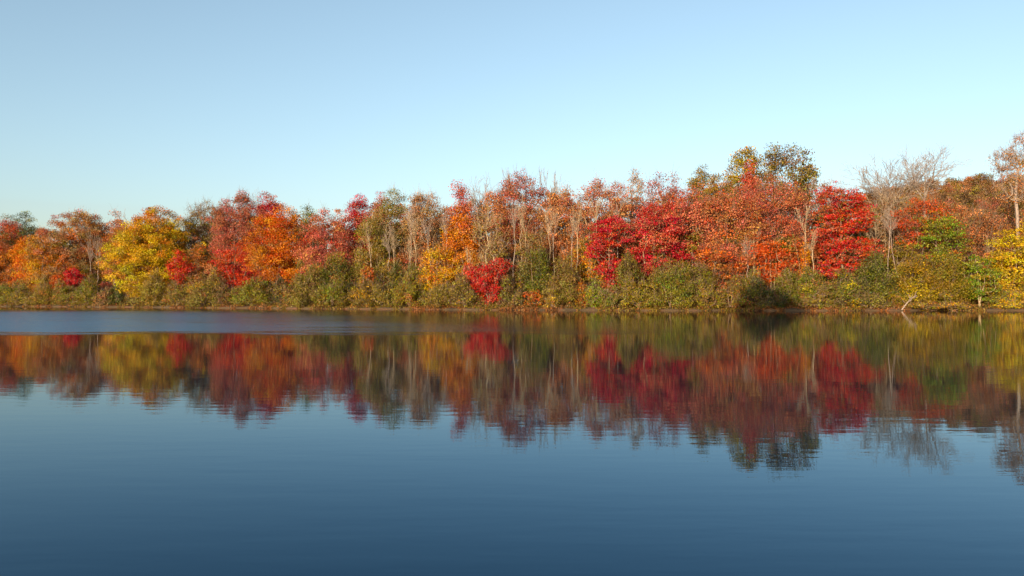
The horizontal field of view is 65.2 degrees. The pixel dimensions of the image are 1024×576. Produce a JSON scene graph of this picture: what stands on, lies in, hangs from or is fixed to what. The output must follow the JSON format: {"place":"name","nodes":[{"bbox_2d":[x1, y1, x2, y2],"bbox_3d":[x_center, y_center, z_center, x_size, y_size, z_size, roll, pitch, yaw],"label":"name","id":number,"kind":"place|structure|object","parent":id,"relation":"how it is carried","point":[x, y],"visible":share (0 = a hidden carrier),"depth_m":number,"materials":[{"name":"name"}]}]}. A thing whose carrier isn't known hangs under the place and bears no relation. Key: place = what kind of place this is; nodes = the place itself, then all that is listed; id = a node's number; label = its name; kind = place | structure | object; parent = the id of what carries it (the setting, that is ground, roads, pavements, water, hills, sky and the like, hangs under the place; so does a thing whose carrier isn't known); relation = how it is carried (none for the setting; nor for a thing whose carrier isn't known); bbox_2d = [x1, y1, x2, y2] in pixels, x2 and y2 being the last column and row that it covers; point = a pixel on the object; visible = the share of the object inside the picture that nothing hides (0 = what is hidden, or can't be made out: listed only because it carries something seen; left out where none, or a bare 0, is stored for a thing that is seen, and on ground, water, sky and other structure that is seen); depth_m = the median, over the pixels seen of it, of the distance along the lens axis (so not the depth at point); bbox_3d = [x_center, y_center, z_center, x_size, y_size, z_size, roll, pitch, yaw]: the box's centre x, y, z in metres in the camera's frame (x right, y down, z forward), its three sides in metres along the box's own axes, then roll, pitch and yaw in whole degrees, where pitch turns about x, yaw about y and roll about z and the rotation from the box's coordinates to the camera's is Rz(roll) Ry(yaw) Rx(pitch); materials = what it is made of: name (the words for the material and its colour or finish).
{"place":"outdoors","nodes":[
{"label":"outdoors","id":0,"kind":"place"},
{"bbox_2d":[0,307,1023,575],"bbox_3d":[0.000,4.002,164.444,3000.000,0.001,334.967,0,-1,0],"label":"water","id":1,"kind":"structure","parent":0,"point":[142,441],"depth_m":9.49,"materials":[{"name":"blue liquid"}]},
{"bbox_2d":[0,224,1023,310],"bbox_3d":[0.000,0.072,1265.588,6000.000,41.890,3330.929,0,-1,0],"label":"ground","id":2,"kind":"structure","parent":0,"point":[694,309],"depth_m":125.44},
{"bbox_2d":[0,218,27,288],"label":"maple tree","id":3,"kind":"object","parent":2,"relation":"on","point":[11,229],"visible":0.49,"depth_m":204.75,"materials":[{"name":"brown plant"}]},
{"bbox_2d":[0,278,28,303],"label":"shrub","id":4,"kind":"object","parent":2,"relation":"on","point":[4,288],"visible":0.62,"depth_m":187.23,"materials":[{"name":"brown plant"}]},
{"bbox_2d":[0,210,37,271],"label":"oak tree","id":5,"kind":"object","parent":2,"relation":"on","point":[31,230],"visible":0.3,"depth_m":216.91,"materials":[{"name":"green plant"}]},
{"bbox_2d":[5,234,43,289],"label":"maple tree","id":6,"kind":"object","parent":2,"relation":"on","point":[18,259],"visible":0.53,"depth_m":192.88,"materials":[{"name":"brown plant"}]},
{"bbox_2d":[19,274,55,303],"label":"shrub","id":7,"kind":"object","parent":2,"relation":"on","point":[45,285],"visible":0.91,"depth_m":182.65,"materials":[{"name":"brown plant"}]},
{"bbox_2d":[15,232,62,300],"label":"hickory tree","id":8,"kind":"object","parent":2,"relation":"on","point":[34,275],"visible":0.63,"depth_m":189.06,"materials":[{"name":"brown plant"}]},
{"bbox_2d":[50,278,82,305],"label":"shrub","id":9,"kind":"object","parent":2,"relation":"on","point":[60,294],"visible":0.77,"depth_m":178.69,"materials":[{"name":"green plant"}]},
{"bbox_2d":[22,208,112,290],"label":"maple tree","id":10,"kind":"object","parent":2,"relation":"on","point":[66,255],"visible":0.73,"depth_m":190.84,"materials":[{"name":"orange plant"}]},
{"bbox_2d":[68,274,101,304],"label":"shrub","id":11,"kind":"object","parent":2,"relation":"on","point":[90,284],"visible":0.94,"depth_m":174.97,"materials":[{"name":"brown plant"}]},
{"bbox_2d":[95,209,128,283],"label":"maple tree","id":12,"kind":"object","parent":2,"relation":"on","point":[111,235],"visible":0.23,"depth_m":189.61,"materials":[{"name":"brown plant"}]},
{"bbox_2d":[127,269,171,305],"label":"shrub","id":13,"kind":"object","parent":2,"relation":"on","point":[155,289],"visible":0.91,"depth_m":165.30,"materials":[{"name":"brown plant"}]},
{"bbox_2d":[93,205,208,301],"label":"maple tree","id":14,"kind":"object","parent":2,"relation":"on","point":[143,255],"visible":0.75,"depth_m":171.12,"materials":[{"name":"yellow plant"}]},
{"bbox_2d":[159,279,196,305],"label":"shrub","id":15,"kind":"object","parent":2,"relation":"on","point":[173,290],"visible":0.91,"depth_m":158.72,"materials":[{"name":"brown plant"}]},
{"bbox_2d":[163,248,194,292],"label":"young maple","id":16,"kind":"object","parent":2,"relation":"on","point":[180,268],"visible":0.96,"depth_m":165.69,"materials":[{"name":"red plant"}]},
{"bbox_2d":[179,242,218,292],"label":"maple tree","id":17,"kind":"object","parent":2,"relation":"on","point":[199,260],"visible":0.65,"depth_m":167.82,"materials":[{"name":"brown plant"}]},
{"bbox_2d":[180,266,224,305],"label":"shrub","id":18,"kind":"object","parent":2,"relation":"on","point":[213,283],"visible":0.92,"depth_m":154.89,"materials":[{"name":"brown plant"}]},
{"bbox_2d":[179,197,239,289],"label":"oak tree","id":19,"kind":"object","parent":2,"relation":"on","point":[200,218],"visible":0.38,"depth_m":180.81,"materials":[{"name":"brown plant"}]},
{"bbox_2d":[204,189,257,290],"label":"maple tree","id":20,"kind":"object","parent":2,"relation":"on","point":[221,230],"visible":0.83,"depth_m":169.49,"materials":[{"name":"brown plant"}]},
{"bbox_2d":[207,240,260,302],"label":"young maple","id":21,"kind":"object","parent":2,"relation":"on","point":[235,281],"visible":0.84,"depth_m":157.59,"materials":[{"name":"red plant"}]},
{"bbox_2d":[222,275,276,305],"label":"shrub","id":22,"kind":"object","parent":2,"relation":"on","point":[257,291],"visible":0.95,"depth_m":151.42,"materials":[{"name":"green plant"}]},
{"bbox_2d":[250,191,287,299],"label":"maple tree","id":23,"kind":"object","parent":2,"relation":"on","point":[264,209],"visible":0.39,"depth_m":169.50,"materials":[{"name":"brown plant"}]},
{"bbox_2d":[239,203,312,289],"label":"maple tree","id":24,"kind":"object","parent":2,"relation":"on","point":[277,238],"visible":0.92,"depth_m":153.78,"materials":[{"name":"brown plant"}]},
{"bbox_2d":[267,273,292,304],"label":"shrub","id":25,"kind":"object","parent":2,"relation":"on","point":[277,290],"visible":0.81,"depth_m":149.49,"materials":[{"name":"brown plant"}]},
{"bbox_2d":[281,259,323,306],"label":"shrub","id":26,"kind":"object","parent":2,"relation":"on","point":[301,283],"visible":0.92,"depth_m":141.26,"materials":[{"name":"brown plant"}]},
{"bbox_2d":[292,201,368,290],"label":"maple tree","id":27,"kind":"object","parent":2,"relation":"on","point":[340,232],"visible":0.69,"depth_m":150.87,"materials":[{"name":"brown plant"}]},
{"bbox_2d":[309,279,352,306],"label":"shrub","id":28,"kind":"object","parent":2,"relation":"on","point":[333,293],"visible":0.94,"depth_m":139.68,"materials":[{"name":"green plant"}]},
{"bbox_2d":[300,250,368,304],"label":"shrub","id":29,"kind":"object","parent":2,"relation":"on","point":[338,270],"visible":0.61,"depth_m":143.26,"materials":[{"name":"green plant"}]},
{"bbox_2d":[340,193,374,297],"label":"maple tree","id":30,"kind":"object","parent":2,"relation":"on","point":[359,203],"visible":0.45,"depth_m":155.43,"materials":[{"name":"brown plant"}]},
{"bbox_2d":[345,271,379,305],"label":"shrub","id":31,"kind":"object","parent":2,"relation":"on","point":[365,291],"visible":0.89,"depth_m":137.20,"materials":[{"name":"brown plant"}]},
{"bbox_2d":[349,212,392,289],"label":"aspen tree","id":32,"kind":"object","parent":2,"relation":"on","point":[375,243],"visible":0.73,"depth_m":144.06,"materials":[{"name":"green plant"}]},
{"bbox_2d":[361,282,396,306],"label":"shrub","id":33,"kind":"object","parent":2,"relation":"on","point":[379,293],"visible":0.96,"depth_m":136.42,"materials":[{"name":"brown plant"}]},
{"bbox_2d":[364,254,405,304],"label":"shrub","id":34,"kind":"object","parent":2,"relation":"on","point":[394,278],"visible":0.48,"depth_m":139.68,"materials":[{"name":"green plant"}]},
{"bbox_2d":[361,187,418,273],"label":"aspen tree","id":35,"kind":"object","parent":2,"relation":"on","point":[392,213],"visible":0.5,"depth_m":149.39,"materials":[{"name":"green plant"}]},
{"bbox_2d":[390,271,424,306],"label":"shrub","id":36,"kind":"object","parent":2,"relation":"on","point":[407,295],"visible":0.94,"depth_m":133.43,"materials":[{"name":"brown plant"}]},
{"bbox_2d":[400,261,444,304],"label":"shrub","id":37,"kind":"object","parent":2,"relation":"on","point":[413,271],"visible":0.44,"depth_m":135.00,"materials":[{"name":"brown plant"}]},
{"bbox_2d":[392,187,456,281],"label":"birch tree","id":38,"kind":"object","parent":2,"relation":"on","point":[418,198],"visible":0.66,"depth_m":146.74,"materials":[{"name":"brown plant"}]},
{"bbox_2d":[417,281,454,307],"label":"shrub","id":39,"kind":"object","parent":2,"relation":"on","point":[441,292],"visible":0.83,"depth_m":129.01,"materials":[{"name":"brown plant"}]},
{"bbox_2d":[413,243,461,295],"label":"maple tree","id":40,"kind":"object","parent":2,"relation":"on","point":[440,275],"visible":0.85,"depth_m":133.28,"materials":[{"name":"orange plant"}]},
{"bbox_2d":[436,179,484,301],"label":"maple tree","id":41,"kind":"object","parent":2,"relation":"on","point":[461,240],"visible":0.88,"depth_m":136.31,"materials":[{"name":"brown plant"}]},
{"bbox_2d":[447,271,482,307],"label":"shrub","id":42,"kind":"object","parent":2,"relation":"on","point":[459,292],"visible":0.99,"depth_m":126.69,"materials":[{"name":"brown plant"}]},
{"bbox_2d":[465,257,515,304],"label":"young maple","id":43,"kind":"object","parent":2,"relation":"on","point":[485,285],"visible":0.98,"depth_m":126.66,"materials":[{"name":"red plant"}]},
{"bbox_2d":[468,204,515,296],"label":"ash tree","id":44,"kind":"object","parent":2,"relation":"on","point":[486,250],"visible":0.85,"depth_m":131.58,"materials":[{"name":"brown plant"}]},
{"bbox_2d":[470,182,519,296],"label":"maple tree","id":45,"kind":"object","parent":2,"relation":"on","point":[487,200],"visible":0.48,"depth_m":140.87,"materials":[{"name":"brown plant"}]},
{"bbox_2d":[0,179,1023,302],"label":"background wood","id":46,"kind":"object","parent":2,"relation":"on","point":[567,235],"visible":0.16,"depth_m":138.74,"materials":[{"name":"brown plant"}]},
{"bbox_2d":[0,271,1023,310],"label":"undergrowth","id":47,"kind":"object","parent":2,"relation":"on","point":[698,306],"visible":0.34,"depth_m":124.49,"materials":[{"name":"green plant"}]},
{"bbox_2d":[496,274,527,305],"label":"shrub","id":48,"kind":"object","parent":2,"relation":"on","point":[507,292],"visible":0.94,"depth_m":126.58,"materials":[{"name":"green plant"}]},
{"bbox_2d":[489,167,549,255],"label":"maple tree","id":49,"kind":"object","parent":2,"relation":"on","point":[531,193],"visible":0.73,"depth_m":139.98,"materials":[{"name":"brown plant"}]},
{"bbox_2d":[511,239,551,302],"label":"shrub","id":50,"kind":"object","parent":2,"relation":"on","point":[539,267],"visible":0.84,"depth_m":128.22,"materials":[{"name":"green plant"}]},
{"bbox_2d":[511,222,557,298],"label":"birch tree","id":51,"kind":"object","parent":2,"relation":"on","point":[530,242],"visible":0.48,"depth_m":131.62,"materials":[{"name":"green plant"}]},
{"bbox_2d":[532,179,584,295],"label":"maple tree","id":52,"kind":"object","parent":2,"relation":"on","point":[554,202],"visible":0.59,"depth_m":136.85,"materials":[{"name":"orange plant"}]},
{"bbox_2d":[539,248,585,305],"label":"shrub","id":53,"kind":"object","parent":2,"relation":"on","point":[566,289],"visible":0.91,"depth_m":124.81,"materials":[{"name":"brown plant"}]},
{"bbox_2d":[569,233,610,290],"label":"maple tree","id":54,"kind":"object","parent":2,"relation":"on","point":[586,262],"visible":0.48,"depth_m":130.05,"materials":[{"name":"orange plant"}]},
{"bbox_2d":[583,276,603,306],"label":"shrub","id":55,"kind":"object","parent":2,"relation":"on","point":[593,291],"visible":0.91,"depth_m":122.53,"materials":[{"name":"green plant"}]},
{"bbox_2d":[558,170,643,286],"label":"maple tree","id":56,"kind":"object","parent":2,"relation":"on","point":[608,212],"visible":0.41,"depth_m":134.68,"materials":[{"name":"red plant"}]},
{"bbox_2d":[582,214,639,296],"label":"maple tree","id":57,"kind":"object","parent":2,"relation":"on","point":[592,248],"visible":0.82,"depth_m":124.60,"materials":[{"name":"brown plant"}]},
{"bbox_2d":[607,244,650,305],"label":"shrub","id":58,"kind":"object","parent":2,"relation":"on","point":[627,266],"visible":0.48,"depth_m":122.33,"materials":[{"name":"green plant"}]},
{"bbox_2d":[623,165,646,218],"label":"poplar tree","id":59,"kind":"object","parent":2,"relation":"on","point":[635,179],"visible":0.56,"depth_m":144.41,"materials":[{"name":"grey plant"}]},
{"bbox_2d":[619,272,660,307],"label":"shrub","id":60,"kind":"object","parent":2,"relation":"on","point":[628,286],"visible":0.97,"depth_m":119.27,"materials":[{"name":"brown plant"}]},
{"bbox_2d":[616,202,695,276],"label":"maple tree","id":61,"kind":"object","parent":2,"relation":"on","point":[669,231],"visible":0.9,"depth_m":125.14,"materials":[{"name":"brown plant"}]},
{"bbox_2d":[628,164,696,256],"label":"maple tree","id":62,"kind":"object","parent":2,"relation":"on","point":[667,195],"visible":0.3,"depth_m":136.26,"materials":[{"name":"brown plant"}]},
{"bbox_2d":[643,254,684,300],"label":"shrub","id":63,"kind":"object","parent":2,"relation":"on","point":[659,268],"visible":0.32,"depth_m":123.54,"materials":[{"name":"brown plant"}]},
{"bbox_2d":[644,259,695,308],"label":"shrub","id":64,"kind":"object","parent":2,"relation":"on","point":[675,278],"visible":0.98,"depth_m":118.38,"materials":[{"name":"green plant"}]},
{"bbox_2d":[656,174,721,298],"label":"maple tree","id":65,"kind":"object","parent":2,"relation":"on","point":[678,205],"visible":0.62,"depth_m":127.75,"materials":[{"name":"brown plant"}]},
{"bbox_2d":[684,164,715,238],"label":"oak tree","id":66,"kind":"object","parent":2,"relation":"on","point":[702,176],"visible":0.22,"depth_m":146.16,"materials":[{"name":"brown plant"}]},
{"bbox_2d":[688,260,724,306],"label":"shrub","id":67,"kind":"object","parent":2,"relation":"on","point":[709,278],"visible":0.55,"depth_m":121.13,"materials":[{"name":"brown plant"}]},
{"bbox_2d":[689,277,726,307],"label":"shrub","id":68,"kind":"object","parent":2,"relation":"on","point":[700,291],"visible":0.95,"depth_m":118.99,"materials":[{"name":"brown plant"}]},
{"bbox_2d":[694,238,744,289],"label":"maple tree","id":69,"kind":"object","parent":2,"relation":"on","point":[718,255],"visible":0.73,"depth_m":124.15,"materials":[{"name":"brown plant"}]},
{"bbox_2d":[702,170,741,229],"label":"oak tree","id":70,"kind":"object","parent":2,"relation":"on","point":[716,189],"visible":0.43,"depth_m":142.19,"materials":[{"name":"brown plant"}]},
{"bbox_2d":[713,273,746,307],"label":"shrub","id":71,"kind":"object","parent":2,"relation":"on","point":[733,289],"visible":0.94,"depth_m":119.77,"materials":[{"name":"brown plant"}]},
{"bbox_2d":[694,174,769,297],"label":"maple tree","id":72,"kind":"object","parent":2,"relation":"on","point":[736,211],"visible":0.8,"depth_m":126.43,"materials":[{"name":"brown plant"}]},
{"bbox_2d":[724,146,774,205],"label":"poplar tree","id":73,"kind":"object","parent":2,"relation":"on","point":[747,154],"visible":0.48,"depth_m":146.45,"materials":[{"name":"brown plant"}]},
{"bbox_2d":[729,266,772,306],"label":"shrub","id":74,"kind":"object","parent":2,"relation":"on","point":[747,280],"visible":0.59,"depth_m":120.02,"materials":[{"name":"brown plant"}]},
{"bbox_2d":[738,159,763,211],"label":"maple tree","id":75,"kind":"object","parent":2,"relation":"on","point":[745,179],"visible":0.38,"depth_m":139.90,"materials":[{"name":"brown plant"}]},
{"bbox_2d":[741,276,789,307],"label":"shrub","id":76,"kind":"object","parent":2,"relation":"on","point":[774,302],"visible":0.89,"depth_m":118.60,"materials":[{"name":"green plant"}]},
{"bbox_2d":[735,233,808,289],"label":"maple tree","id":77,"kind":"object","parent":2,"relation":"on","point":[774,256],"visible":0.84,"depth_m":123.76,"materials":[{"name":"red plant"}]},
{"bbox_2d":[734,165,817,280],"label":"maple tree","id":78,"kind":"object","parent":2,"relation":"on","point":[758,194],"visible":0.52,"depth_m":128.81,"materials":[{"name":"brown plant"}]},
{"bbox_2d":[767,266,802,305],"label":"shrub","id":79,"kind":"object","parent":2,"relation":"on","point":[789,280],"visible":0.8,"depth_m":121.16,"materials":[{"name":"green plant"}]},
{"bbox_2d":[756,142,820,216],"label":"oak tree","id":80,"kind":"object","parent":2,"relation":"on","point":[806,173],"visible":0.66,"depth_m":143.84,"materials":[{"name":"green plant"}]},
{"bbox_2d":[787,266,837,306],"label":"shrub","id":81,"kind":"object","parent":2,"relation":"on","point":[808,286],"visible":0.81,"depth_m":118.69,"materials":[{"name":"green plant"}]},
{"bbox_2d":[793,284,838,307],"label":"shrub","id":82,"kind":"object","parent":2,"relation":"on","point":[820,296],"visible":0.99,"depth_m":117.02,"materials":[{"name":"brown plant"}]},
{"bbox_2d":[806,180,884,279],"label":"maple tree","id":83,"kind":"object","parent":2,"relation":"on","point":[842,244],"visible":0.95,"depth_m":125.20,"materials":[{"name":"brown plant"}]},
{"bbox_2d":[818,263,874,306],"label":"shrub","id":84,"kind":"object","parent":2,"relation":"on","point":[844,288],"visible":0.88,"depth_m":118.38,"materials":[{"name":"green plant"}]},
{"bbox_2d":[851,289,890,308],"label":"shrub","id":85,"kind":"object","parent":2,"relation":"on","point":[875,303],"visible":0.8,"depth_m":118.30,"materials":[{"name":"green plant"}]},
{"bbox_2d":[850,247,903,305],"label":"shrub","id":86,"kind":"object","parent":2,"relation":"on","point":[870,271],"visible":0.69,"depth_m":121.30,"materials":[{"name":"green plant"}]},
{"bbox_2d":[856,186,912,292],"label":"oak tree","id":87,"kind":"object","parent":2,"relation":"on","point":[886,205],"visible":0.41,"depth_m":135.74,"materials":[{"name":"brown plant"}]},
{"bbox_2d":[828,150,953,244],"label":"bare tree","id":88,"kind":"object","parent":2,"relation":"on","point":[885,183],"visible":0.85,"depth_m":142.72,"materials":[{"name":"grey plant"}]},
{"bbox_2d":[877,250,940,307],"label":"shrub","id":89,"kind":"object","parent":2,"relation":"on","point":[902,282],"visible":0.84,"depth_m":120.41,"materials":[{"name":"green plant"}]},
{"bbox_2d":[879,191,974,260],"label":"maple tree","id":90,"kind":"object","parent":2,"relation":"on","point":[917,208],"visible":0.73,"depth_m":130.21,"materials":[{"name":"brown plant"}]},
{"bbox_2d":[893,142,972,259],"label":"bare tree","id":91,"kind":"object","parent":2,"relation":"on","point":[916,165],"visible":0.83,"depth_m":141.64,"materials":[{"name":"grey plant"}]},
{"bbox_2d":[904,210,977,300],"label":"maple tree","id":92,"kind":"object","parent":2,"relation":"on","point":[945,226],"visible":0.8,"depth_m":124.89,"materials":[{"name":"green plant"}]},
{"bbox_2d":[861,172,1023,238],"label":"hillside wood","id":93,"kind":"object","parent":2,"relation":"on","point":[963,193],"visible":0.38,"depth_m":265.47,"materials":[{"name":"brown plant"}]},
{"bbox_2d":[915,242,977,303],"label":"shrub","id":94,"kind":"object","parent":2,"relation":"on","point":[953,286],"visible":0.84,"depth_m":120.21,"materials":[{"name":"green plant"}]},
{"bbox_2d":[933,203,1013,299],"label":"maple tree","id":95,"kind":"object","parent":2,"relation":"on","point":[978,219],"visible":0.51,"depth_m":131.56,"materials":[{"name":"brown plant"}]},
{"bbox_2d":[949,254,1006,305],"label":"young maple","id":96,"kind":"object","parent":2,"relation":"on","point":[989,276],"visible":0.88,"depth_m":119.23,"materials":[{"name":"green plant"}]},
{"bbox_2d":[969,189,1023,261],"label":"oak tree","id":97,"kind":"object","parent":2,"relation":"on","point":[1003,215],"visible":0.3,"depth_m":145.28,"materials":[{"name":"brown plant"}]},
{"bbox_2d":[980,280,1014,306],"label":"shrub","id":98,"kind":"object","parent":2,"relation":"on","point":[994,296],"visible":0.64,"depth_m":120.21,"materials":[{"name":"brown plant"}]},
{"bbox_2d":[981,227,1023,301],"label":"maple tree","id":99,"kind":"object","parent":2,"relation":"on","point":[1001,258],"visible":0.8,"depth_m":121.74,"materials":[{"name":"yellow plant"}]},
{"bbox_2d":[988,289,1023,308],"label":"shrub","id":100,"kind":"object","parent":2,"relation":"on","point":[1010,303],"visible":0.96,"depth_m":118.96,"materials":[{"name":"yellow plant"}]},
{"bbox_2d":[988,130,1023,281],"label":"oak tree","id":101,"kind":"object","parent":2,"relation":"on","point":[1013,160],"visible":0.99,"depth_m":137.66,"materials":[{"name":"brown plant"}]},
{"bbox_2d":[0,0,1023,251],"label":"sky","id":102,"kind":"structure","parent":0,"point":[129,107],"materials":[{"name":"blue"}]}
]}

